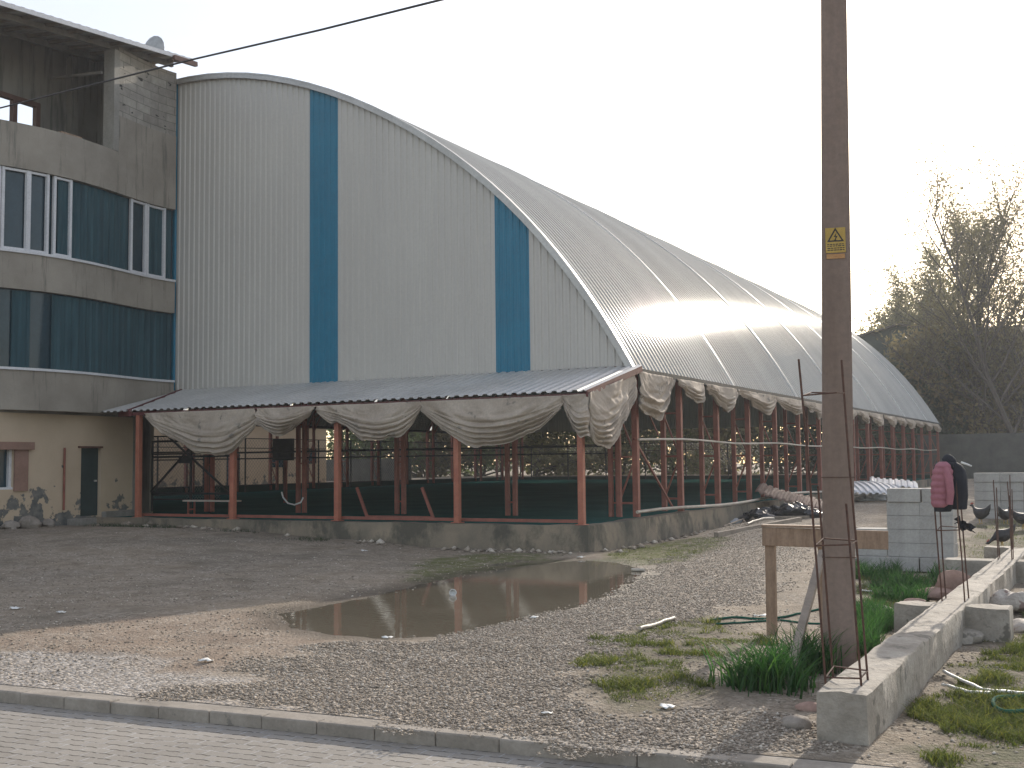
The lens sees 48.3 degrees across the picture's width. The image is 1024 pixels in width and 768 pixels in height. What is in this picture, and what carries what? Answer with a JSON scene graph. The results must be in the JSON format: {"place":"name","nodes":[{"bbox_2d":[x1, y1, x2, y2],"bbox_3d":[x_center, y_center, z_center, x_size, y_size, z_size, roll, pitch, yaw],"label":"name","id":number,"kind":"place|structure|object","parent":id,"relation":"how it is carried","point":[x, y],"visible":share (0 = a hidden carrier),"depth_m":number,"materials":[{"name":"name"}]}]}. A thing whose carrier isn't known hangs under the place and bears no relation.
{"place":"outdoors","nodes":[
{"label":"outdoors","id":0,"kind":"place"},
{"bbox_2d":[0,702,642,767],"bbox_3d":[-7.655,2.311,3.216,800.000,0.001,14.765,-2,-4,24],"label":"road","id":1,"kind":"structure","parent":0,"point":[38,737],"depth_m":8.12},
{"bbox_2d":[0,687,842,767],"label":"kerb","id":2,"kind":"structure","parent":1,"relation":"on","point":[487,742],"depth_m":8.35,"materials":[{"name":"concrete"}]},
{"bbox_2d":[0,463,1023,767],"bbox_3d":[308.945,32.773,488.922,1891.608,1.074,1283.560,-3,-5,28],"label":"ground","id":3,"kind":"structure","parent":0,"point":[130,679],"depth_m":14.29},
{"bbox_2d":[0,0,197,528],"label":"concrete building","id":4,"kind":"structure","parent":3,"relation":"on","point":[87,208],"depth_m":32.08,"materials":[{"name":"grey concrete"}]},
{"bbox_2d":[0,450,12,489],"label":"window","id":5,"kind":"structure","parent":4,"relation":"in","point":[5,455],"depth_m":29.69,"materials":[{"name":"white glass"}]},
{"bbox_2d":[0,166,28,250],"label":"window frame","id":6,"kind":"structure","parent":4,"relation":"in","point":[3,168],"depth_m":29.85,"materials":[{"name":"white paint"}]},
{"bbox_2d":[0,91,40,126],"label":"window frame","id":7,"kind":"structure","parent":4,"relation":"in","point":[13,111],"depth_m":32.97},
{"bbox_2d":[27,170,49,253],"bbox_3d":[-12.625,-4.553,30.368,0.102,2.175,0.603,-4,-5,39],"label":"window frame","id":8,"kind":"structure","parent":4,"relation":"in","point":[47,177],"depth_m":30.48,"materials":[{"name":"white paint"}]},
{"bbox_2d":[51,176,72,257],"bbox_3d":[-12.210,-4.516,30.947,0.095,2.175,0.581,-3,-5,32],"label":"window frame","id":9,"kind":"structure","parent":4,"relation":"in","point":[54,178],"depth_m":30.81,"materials":[{"name":"white paint"}]},
{"bbox_2d":[80,448,97,515],"bbox_3d":[-11.888,2.745,31.974,0.080,1.894,0.700,-3,-5,28],"label":"door","id":10,"kind":"structure","parent":4,"relation":"in","point":[89,456],"depth_m":32.02,"materials":[{"name":"teal"}]},
{"bbox_2d":[128,198,146,273],"bbox_3d":[-11.057,-4.333,33.709,0.099,2.175,0.711,-2,-4,21],"label":"window frame","id":11,"kind":"structure","parent":4,"relation":"in","point":[130,248],"depth_m":33.64,"materials":[{"name":"white paint"}]},
{"bbox_2d":[146,203,165,277],"bbox_3d":[-10.749,-4.289,34.385,0.095,2.175,0.751,-3,-5,28],"label":"window frame","id":12,"kind":"structure","parent":4,"relation":"in","point":[148,205],"depth_m":34.59,"materials":[{"name":"white paint"}]},
{"bbox_2d":[79,523,334,542],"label":"plinth weeds","id":13,"kind":"object","parent":3,"relation":"on","point":[174,526],"visible":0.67,"depth_m":29.39,"materials":[{"name":"green plant"}]},
{"bbox_2d":[153,426,325,486],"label":"peach annex","id":14,"kind":"object","parent":3,"relation":"on","point":[261,432],"visible":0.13,"depth_m":65.21,"materials":[{"name":"paint"}]},
{"bbox_2d":[326,458,411,480],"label":"block wall","id":15,"kind":"structure","parent":3,"relation":"on","point":[366,468],"depth_m":78.04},
{"bbox_2d":[326,400,439,473],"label":"leafy tree","id":16,"kind":"object","parent":3,"relation":"on","point":[414,436],"visible":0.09,"depth_m":93.75,"materials":[{"name":"green plant"}]},
{"bbox_2d":[18,515,765,555],"bbox_3d":[1.123,3.685,30.172,26.394,0.786,11.823,1,-4,-23],"label":"rubble","id":17,"kind":"object","parent":3,"relation":"on","point":[467,548],"depth_m":27.09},
{"bbox_2d":[374,397,485,476],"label":"leafy tree","id":18,"kind":"object","parent":3,"relation":"on","point":[443,437],"visible":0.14,"depth_m":100.52,"materials":[{"name":"green plant"}]},
{"bbox_2d":[0,684,901,767],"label":"kerb backing","id":19,"kind":"object","parent":3,"relation":"on","point":[739,754],"visible":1,"depth_m":8.60,"materials":[{"name":"concrete"}]},
{"bbox_2d":[278,560,640,638],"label":"puddle water","id":20,"kind":"structure","parent":3,"relation":"on","point":[432,609],"depth_m":16.11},
{"bbox_2d":[440,445,530,475],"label":"leafy tree","id":21,"kind":"object","parent":3,"relation":"on","point":[492,463],"visible":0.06,"depth_m":104.05,"materials":[{"name":"green plant"}]},
{"bbox_2d":[134,522,847,767],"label":"gravel","id":22,"kind":"structure","parent":3,"relation":"on","point":[494,657],"depth_m":10.16,"materials":[{"name":"gravel"}]},
{"bbox_2d":[0,527,1023,765],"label":"scattered pebbles","id":23,"kind":"object","parent":3,"relation":"on","point":[576,693],"visible":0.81,"depth_m":12.72,"materials":[{"name":"stone"}]},
{"bbox_2d":[87,72,939,552],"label":"sports hall","id":24,"kind":"structure","parent":3,"relation":"on","point":[333,248],"depth_m":32.40,"materials":[{"name":"white paint"}]},
{"bbox_2d":[153,436,220,512],"bbox_3d":[-11.119,2.805,35.575,5.354,2.370,0.060,-3,-5,28],"label":"chain link fence","id":25,"kind":"object","parent":24,"relation":"on","point":[177,451],"visible":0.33,"depth_m":35.10,"materials":[{"name":"metal"}]},
{"bbox_2d":[150,436,229,511],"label":"braced gate","id":26,"kind":"structure","parent":24,"relation":"on","point":[188,458],"depth_m":34.03,"materials":[{"name":"black metal"}]},
{"bbox_2d":[144,408,255,455],"bbox_3d":[-8.260,1.298,29.897,3.970,1.190,0.283,-3,-5,28],"label":"tarpaulin","id":27,"kind":"object","parent":24,"relation":"hanging from","point":[219,432],"visible":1,"depth_m":29.69,"materials":[{"name":"fabric"}]},
{"bbox_2d":[273,438,293,502],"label":"scoreboard cabinet","id":28,"kind":"object","parent":24,"relation":"on","point":[283,444],"visible":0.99,"depth_m":41.88,"materials":[{"name":"black metal"}]},
{"bbox_2d":[254,406,314,435],"bbox_3d":[-5.710,0.942,28.524,1.883,0.728,0.271,-3,-5,28],"label":"tarpaulin","id":29,"kind":"object","parent":24,"relation":"hanging from","point":[281,421],"visible":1,"depth_m":28.53,"materials":[{"name":"fabric"}]},
{"bbox_2d":[154,437,520,495],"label":"chain link fence","id":30,"kind":"object","parent":24,"relation":"on","point":[245,473],"visible":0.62,"depth_m":66.25,"materials":[{"name":"metal"}]},
{"bbox_2d":[315,401,421,440],"bbox_3d":[-3.523,0.915,27.325,3.138,0.891,0.290,-3,-5,28],"label":"tarpaulin","id":31,"kind":"object","parent":24,"relation":"hanging from","point":[374,421],"visible":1,"depth_m":27.18,"materials":[{"name":"fabric"}]},
{"bbox_2d":[355,487,434,517],"bbox_3d":[-2.901,2.941,28.166,2.335,0.794,0.070,-3,-5,28],"label":"tipped bench frame","id":32,"kind":"object","parent":24,"relation":"on","point":[423,493],"visible":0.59,"depth_m":28.08,"materials":[{"name":"paint"}]},
{"bbox_2d":[420,395,562,447],"bbox_3d":[-0.537,0.880,25.729,3.717,1.112,0.289,-3,-5,28],"label":"tarpaulin","id":33,"kind":"object","parent":24,"relation":"hanging from","point":[475,423],"visible":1,"depth_m":25.66,"materials":[{"name":"fabric"}]},
{"bbox_2d":[560,394,590,437],"bbox_3d":[1.346,0.693,24.709,0.700,0.962,0.272,-3,-5,28],"label":"tarpaulin","id":34,"kind":"object","parent":24,"relation":"hanging from","point":[576,410],"visible":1,"depth_m":24.69,"materials":[{"name":"fabric"}]},
{"bbox_2d":[589,375,636,448],"bbox_3d":[2.397,0.565,25.853,0.277,1.827,2.826,-3,-5,27],"label":"tarpaulin","id":35,"kind":"object","parent":24,"relation":"hanging from","point":[611,405],"visible":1,"depth_m":25.44,"materials":[{"name":"fabric"}]},
{"bbox_2d":[638,372,675,420],"bbox_3d":[3.651,0.340,28.427,0.263,1.183,2.440,-2,-4,24],"label":"tarpaulin","id":36,"kind":"object","parent":24,"relation":"hanging from","point":[655,390],"visible":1,"depth_m":28.21,"materials":[{"name":"fabric"}]},
{"bbox_2d":[678,379,705,402],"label":"tarpaulin","id":37,"kind":"object","parent":24,"relation":"hanging from","point":[694,391],"visible":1,"depth_m":30.70,"materials":[{"name":"fabric"}]},
{"bbox_2d":[705,383,738,412],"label":"tarpaulin","id":38,"kind":"object","parent":24,"relation":"hanging from","point":[725,398],"visible":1,"depth_m":33.06,"materials":[{"name":"fabric"}]},
{"bbox_2d":[737,389,776,414],"bbox_3d":[7.807,0.619,36.123,0.249,0.704,4.241,-3,-5,28],"label":"tarpaulin","id":39,"kind":"object","parent":24,"relation":"hanging from","point":[763,403],"visible":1,"depth_m":36.36,"materials":[{"name":"fabric"}]},
{"bbox_2d":[776,396,802,414],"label":"tarpaulin","id":40,"kind":"object","parent":24,"relation":"hanging from","point":[794,406],"visible":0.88,"depth_m":39.64,"materials":[{"name":"fabric"}]},
{"bbox_2d":[804,401,821,419],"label":"tarpaulin","id":41,"kind":"object","parent":24,"relation":"hanging from","point":[815,407],"visible":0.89,"depth_m":42.63,"materials":[{"name":"fabric"}]},
{"bbox_2d":[484,431,606,475],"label":"leafy tree","id":42,"kind":"object","parent":3,"relation":"on","point":[537,438],"visible":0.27,"depth_m":99.79,"materials":[{"name":"green plant"}]},
{"bbox_2d":[549,429,684,475],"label":"leafy tree","id":43,"kind":"object","parent":3,"relation":"on","point":[642,433],"visible":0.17,"depth_m":98.03,"materials":[{"name":"green plant"}]},
{"bbox_2d":[621,429,713,474],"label":"leafy tree","id":44,"kind":"object","parent":3,"relation":"on","point":[671,468],"visible":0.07,"depth_m":98.41,"materials":[{"name":"green plant"}]},
{"bbox_2d":[510,438,911,479],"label":"chain link fence","id":45,"kind":"object","parent":3,"relation":"on","point":[644,450],"visible":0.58,"depth_m":78.65,"materials":[{"name":"metal"}]},
{"bbox_2d":[653,426,793,474],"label":"leafy tree","id":46,"kind":"object","parent":3,"relation":"on","point":[725,434],"visible":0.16,"depth_m":94.59,"materials":[{"name":"green plant"}]},
{"bbox_2d":[714,517,801,536],"bbox_3d":[6.357,3.638,29.133,0.120,0.259,5.127,-4,-5,36],"label":"timber","id":47,"kind":"object","parent":3,"relation":"on","point":[745,528],"visible":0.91,"depth_m":28.50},
{"bbox_2d":[738,507,779,521],"bbox_3d":[7.350,3.985,33.905,1.297,0.665,1.871,2,-5,-35],"label":"plastic sheet","id":48,"kind":"object","parent":3,"relation":"on","point":[757,513],"visible":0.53,"depth_m":33.67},
{"bbox_2d":[684,628,846,698],"bbox_3d":[2.192,2.369,9.740,1.437,0.476,1.359,-3,-5,28],"label":"grass clump","id":49,"kind":"object","parent":3,"relation":"on","point":[768,672],"visible":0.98,"depth_m":9.55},
{"bbox_2d":[711,426,821,473],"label":"leafy tree","id":50,"kind":"object","parent":3,"relation":"on","point":[792,431],"visible":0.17,"depth_m":93.46,"materials":[{"name":"green plant"}]},
{"bbox_2d":[755,483,821,509],"bbox_3d":[9.006,3.578,36.132,2.400,0.202,2.200,16,7,17],"label":"roofing sheet","id":51,"kind":"object","parent":3,"relation":"on","point":[773,493],"visible":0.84,"depth_m":35.73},
{"bbox_2d":[768,501,821,517],"bbox_3d":[8.286,3.805,33.701,2.141,0.674,1.276,-3,-5,28],"label":"plastic sheet","id":52,"kind":"object","parent":3,"relation":"on","point":[797,508],"visible":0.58,"depth_m":33.28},
{"bbox_2d":[781,714,811,729],"bbox_3d":[2.047,2.445,8.211,0.230,0.128,0.203,-3,-5,28],"label":"stone","id":53,"kind":"object","parent":3,"relation":"on","point":[795,721],"visible":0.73,"depth_m":8.15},
{"bbox_2d":[782,550,821,693],"bbox_3d":[2.784,2.185,10.826,0.075,1.004,3.002,-2,-4,22],"label":"timber strut","id":54,"kind":"object","parent":3,"relation":"on","point":[807,606],"visible":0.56,"depth_m":10.87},
{"bbox_2d":[749,619,860,678],"bbox_3d":[2.735,2.402,10.449,1.008,0.473,1.080,0,-4,-5],"label":"grass clump","id":55,"kind":"object","parent":3,"relation":"on","point":[812,660],"visible":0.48,"depth_m":10.29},
{"bbox_2d":[795,701,816,711],"bbox_3d":[2.293,2.506,8.810,0.197,0.107,0.151,0,-4,-7],"label":"stone","id":56,"kind":"object","parent":3,"relation":"on","point":[810,706],"visible":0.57,"depth_m":8.78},
{"bbox_2d":[761,524,887,635],"bbox_3d":[3.420,2.242,12.424,1.331,1.409,0.170,-2,-4,20],"label":"batter board","id":57,"kind":"object","parent":3,"relation":"on","point":[788,535],"visible":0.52,"depth_m":12.55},
{"bbox_2d":[821,0,856,670],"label":"utility pole","id":58,"kind":"object","parent":3,"relation":"on","point":[836,305],"visible":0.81,"depth_m":10.58,"materials":[{"name":"concrete"}]},
{"bbox_2d":[0,0,442,108],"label":"overhead cable","id":59,"kind":"object","parent":58,"relation":"attached to","point":[333,26],"visible":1,"depth_m":17.46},
{"bbox_2d":[825,227,845,258],"bbox_3d":[3.018,-1.314,10.638,0.180,0.291,0.007,-2,-4,14],"label":"warning sign","id":60,"kind":"object","parent":58,"relation":"attached to","point":[835,238],"visible":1,"depth_m":10.64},
{"bbox_2d":[778,355,902,473],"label":"leafy tree","id":61,"kind":"object","parent":3,"relation":"on","point":[860,458],"visible":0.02,"depth_m":91.54,"materials":[{"name":"green plant"}]},
{"bbox_2d":[854,492,886,502],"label":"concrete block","id":62,"kind":"object","parent":3,"relation":"on","point":[858,497],"visible":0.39,"depth_m":44.64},
{"bbox_2d":[854,481,900,493],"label":"roofing sheet","id":63,"kind":"object","parent":62,"relation":"on","point":[866,487],"visible":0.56,"depth_m":43.70,"materials":[{"name":"white paint"}]},
{"bbox_2d":[870,476,917,487],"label":"roofing sheet","id":64,"kind":"object","parent":63,"relation":"on","point":[906,483],"visible":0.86,"depth_m":49.60,"materials":[{"name":"white paint"}]},
{"bbox_2d":[855,555,886,569],"bbox_3d":[6.330,3.130,20.044,0.545,0.232,0.500,-3,-5,29],"label":"concrete block","id":65,"kind":"object","parent":3,"relation":"on","point":[874,559],"depth_m":19.82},
{"bbox_2d":[855,549,887,555],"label":"concrete block","id":66,"kind":"object","parent":65,"relation":"on","point":[869,552],"depth_m":19.95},
{"bbox_2d":[852,287,942,334],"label":"leafy tree","id":67,"kind":"object","parent":3,"relation":"on","point":[879,320],"visible":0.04,"depth_m":116.62,"materials":[{"name":"green plant"}]},
{"bbox_2d":[885,556,920,571],"bbox_3d":[6.802,3.106,19.767,0.545,0.232,0.500,-3,-5,29],"label":"concrete block","id":68,"kind":"object","parent":3,"relation":"on","point":[911,562],"depth_m":19.52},
{"bbox_2d":[888,543,920,556],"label":"concrete block","id":69,"kind":"object","parent":68,"relation":"on","point":[903,549],"depth_m":19.67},
{"bbox_2d":[887,529,919,542],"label":"concrete block","id":70,"kind":"object","parent":69,"relation":"on","point":[903,535],"depth_m":19.70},
{"bbox_2d":[887,515,919,529],"bbox_3d":[6.881,2.410,19.939,0.545,0.232,0.500,-3,-5,28],"label":"concrete block","id":71,"kind":"object","parent":70,"relation":"on","point":[903,522],"depth_m":19.72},
{"bbox_2d":[886,502,919,515],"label":"concrete block","id":72,"kind":"object","parent":71,"relation":"on","point":[902,508],"depth_m":19.74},
{"bbox_2d":[887,488,921,501],"bbox_3d":[6.887,1.939,19.938,0.545,0.232,0.500,-3,-5,29],"label":"concrete block","id":73,"kind":"object","parent":72,"relation":"on","point":[904,494],"depth_m":19.72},
{"bbox_2d":[855,554,958,656],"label":"tall weeds","id":74,"kind":"object","parent":3,"relation":"on","point":[878,619],"visible":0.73,"depth_m":15.32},
{"bbox_2d":[857,323,971,474],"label":"gabled shed","id":75,"kind":"structure","parent":3,"relation":"on","point":[872,341],"depth_m":92.91,"materials":[{"name":"metal"}]},
{"bbox_2d":[855,353,974,472],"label":"leafy tree","id":76,"kind":"object","parent":3,"relation":"on","point":[887,434],"visible":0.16,"depth_m":86.16,"materials":[{"name":"green plant"}]},
{"bbox_2d":[874,236,962,327],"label":"poplar tree","id":77,"kind":"object","parent":3,"relation":"on","point":[901,283],"visible":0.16,"depth_m":115.53,"materials":[{"name":"green plant"}]},
{"bbox_2d":[817,545,1023,745],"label":"foundation beam","id":78,"kind":"structure","parent":3,"relation":"on","point":[908,658],"depth_m":10.01,"materials":[{"name":"concrete"}]},
{"bbox_2d":[798,359,868,685],"bbox_3d":[2.318,0.997,8.216,0.395,2.363,0.295,-3,-5,28],"label":"rebar cage","id":79,"kind":"object","parent":78,"relation":"on","point":[849,540],"visible":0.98,"depth_m":8.20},
{"bbox_2d":[931,474,968,601],"bbox_3d":[4.955,1.746,12.884,0.324,1.471,0.345,-3,-5,28],"label":"rebar cage","id":80,"kind":"object","parent":78,"relation":"on","point":[941,530],"visible":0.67,"depth_m":12.81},
{"bbox_2d":[930,462,953,511],"bbox_3d":[4.833,1.154,12.806,0.265,0.563,0.256,-3,-5,28],"label":"pink jacket","id":81,"kind":"object","parent":80,"relation":"hanging from","point":[942,491],"visible":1,"depth_m":12.73,"materials":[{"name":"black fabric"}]},
{"bbox_2d":[934,454,971,509],"bbox_3d":[4.976,1.100,12.862,0.417,0.622,0.214,-3,-5,28],"label":"black jacket","id":82,"kind":"object","parent":80,"relation":"hanging from","point":[959,474],"visible":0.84,"depth_m":12.75,"materials":[{"name":"fabric"}]},
{"bbox_2d":[993,480,1013,559],"bbox_3d":[7.756,2.163,17.997,0.245,1.300,0.283,-3,-5,28],"label":"rebar cage","id":83,"kind":"object","parent":78,"relation":"on","point":[997,532],"visible":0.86,"depth_m":17.98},
{"bbox_2d":[920,557,940,571],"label":"concrete block","id":84,"kind":"object","parent":3,"relation":"on","point":[925,562],"depth_m":19.38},
{"bbox_2d":[920,543,957,557],"bbox_3d":[7.349,2.854,19.631,0.545,0.232,0.500,-3,-5,29],"label":"concrete block","id":85,"kind":"object","parent":84,"relation":"on","point":[930,550],"depth_m":19.43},
{"bbox_2d":[920,529,956,543],"bbox_3d":[7.353,2.621,19.665,0.545,0.232,0.500,-3,-5,27],"label":"concrete block","id":86,"kind":"object","parent":85,"relation":"on","point":[929,537],"depth_m":19.46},
{"bbox_2d":[919,515,956,529],"bbox_3d":[7.355,2.387,19.685,0.545,0.232,0.500,-3,-5,29],"label":"concrete block","id":87,"kind":"object","parent":86,"relation":"on","point":[927,522],"depth_m":19.48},
{"bbox_2d":[919,502,956,515],"bbox_3d":[7.360,2.153,19.705,0.545,0.232,0.500,-3,-5,28],"label":"concrete block","id":88,"kind":"object","parent":87,"relation":"on","point":[926,508],"depth_m":19.54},
{"bbox_2d":[918,586,952,600],"bbox_3d":[5.721,2.824,15.363,0.576,0.192,0.318,-3,-5,28],"label":"stone","id":89,"kind":"object","parent":3,"relation":"on","point":[934,594],"visible":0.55,"depth_m":15.26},
{"bbox_2d":[851,135,1023,433],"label":"poplar tree","id":90,"kind":"object","parent":3,"relation":"on","point":[1001,216],"visible":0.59,"depth_m":82.58,"materials":[{"name":"green plant"}]},
{"bbox_2d":[852,178,1023,423],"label":"poplar tree","id":91,"kind":"object","parent":3,"relation":"on","point":[942,302],"visible":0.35,"depth_m":84.20,"materials":[{"name":"green plant"}]},
{"bbox_2d":[876,185,1007,329],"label":"poplar tree","id":92,"kind":"object","parent":3,"relation":"on","point":[917,301],"visible":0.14,"depth_m":110.33,"materials":[{"name":"green plant"}]},
{"bbox_2d":[875,133,1023,432],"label":"poplar tree","id":93,"kind":"object","parent":3,"relation":"on","point":[988,381],"visible":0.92,"depth_m":77.82,"materials":[{"name":"green plant"}]},
{"bbox_2d":[879,316,1021,441],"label":"leafy tree","id":94,"kind":"object","parent":3,"relation":"on","point":[903,350],"visible":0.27,"depth_m":84.46,"materials":[{"name":"green plant"}]},
{"bbox_2d":[899,393,1006,474],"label":"leafy tree","id":95,"kind":"object","parent":3,"relation":"on","point":[952,429],"visible":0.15,"depth_m":83.08,"materials":[{"name":"green plant"}]},
{"bbox_2d":[935,570,970,589],"bbox_3d":[5.948,2.745,15.355,0.488,0.512,0.159,4,12,17],"label":"stone","id":96,"kind":"object","parent":3,"relation":"on","point":[953,580],"visible":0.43,"depth_m":15.29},
{"bbox_2d":[917,433,1023,478],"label":"yard wall","id":97,"kind":"structure","parent":3,"relation":"on","point":[993,453],"depth_m":74.29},
{"bbox_2d":[962,628,983,644],"bbox_3d":[4.762,2.686,12.055,0.510,0.213,0.371,0,-4,-9],"label":"stone","id":98,"kind":"object","parent":3,"relation":"on","point":[971,636],"visible":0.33,"depth_m":11.91,"materials":[{"name":"stone"}]},
{"bbox_2d":[927,320,1023,431],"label":"leafy tree","id":99,"kind":"object","parent":3,"relation":"on","point":[967,345],"visible":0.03,"depth_m":84.02,"materials":[{"name":"green plant"}]},
{"bbox_2d":[970,503,990,523],"bbox_3d":[11.693,3.227,28.481,0.280,0.549,0.566,2,-5,-36],"label":"hen","id":100,"kind":"object","parent":3,"relation":"on","point":[981,513],"visible":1,"depth_m":28.36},
{"bbox_2d":[939,314,1023,433],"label":"leafy tree","id":101,"kind":"object","parent":3,"relation":"on","point":[991,425],"visible":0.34,"depth_m":81.47,"materials":[{"name":"green plant"}]},
{"bbox_2d":[942,670,1023,693],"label":"white hose","id":102,"kind":"object","parent":3,"relation":"on","point":[961,680],"visible":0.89,"depth_m":9.51,"materials":[{"name":"plastic"}]},
{"bbox_2d":[985,524,1015,545],"bbox_3d":[10.045,3.118,23.460,0.607,0.488,0.268,-1,-4,8],"label":"hen","id":103,"kind":"object","parent":3,"relation":"on","point":[1004,535],"visible":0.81,"depth_m":23.38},
{"bbox_2d":[990,589,1023,612],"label":"woven sack","id":104,"kind":"object","parent":3,"relation":"on","point":[1006,597],"visible":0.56,"depth_m":14.12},
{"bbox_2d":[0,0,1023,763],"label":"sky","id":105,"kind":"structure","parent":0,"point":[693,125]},
{"bbox_2d":[568,519,1023,767],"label":"short grass","id":106,"kind":"structure","parent":0,"point":[962,720],"depth_m":9.72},
{"bbox_2d":[974,491,1000,499],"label":"concrete block","id":107,"kind":"object","parent":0,"point":[983,495],"depth_m":31.17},
{"bbox_2d":[974,482,999,490],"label":"concrete block","id":108,"kind":"object","parent":107,"relation":"on","point":[983,486],"depth_m":31.20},
{"bbox_2d":[974,473,999,481],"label":"concrete block","id":109,"kind":"object","parent":108,"relation":"on","point":[985,477],"depth_m":31.18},
{"bbox_2d":[1000,491,1023,500],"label":"concrete block","id":110,"kind":"object","parent":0,"point":[1018,495],"depth_m":30.85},
{"bbox_2d":[1000,482,1023,490],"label":"concrete block","id":111,"kind":"object","parent":110,"relation":"on","point":[1017,486],"depth_m":30.90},
{"bbox_2d":[999,473,1023,481],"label":"concrete block","id":112,"kind":"object","parent":111,"relation":"on","point":[1015,477],"depth_m":30.88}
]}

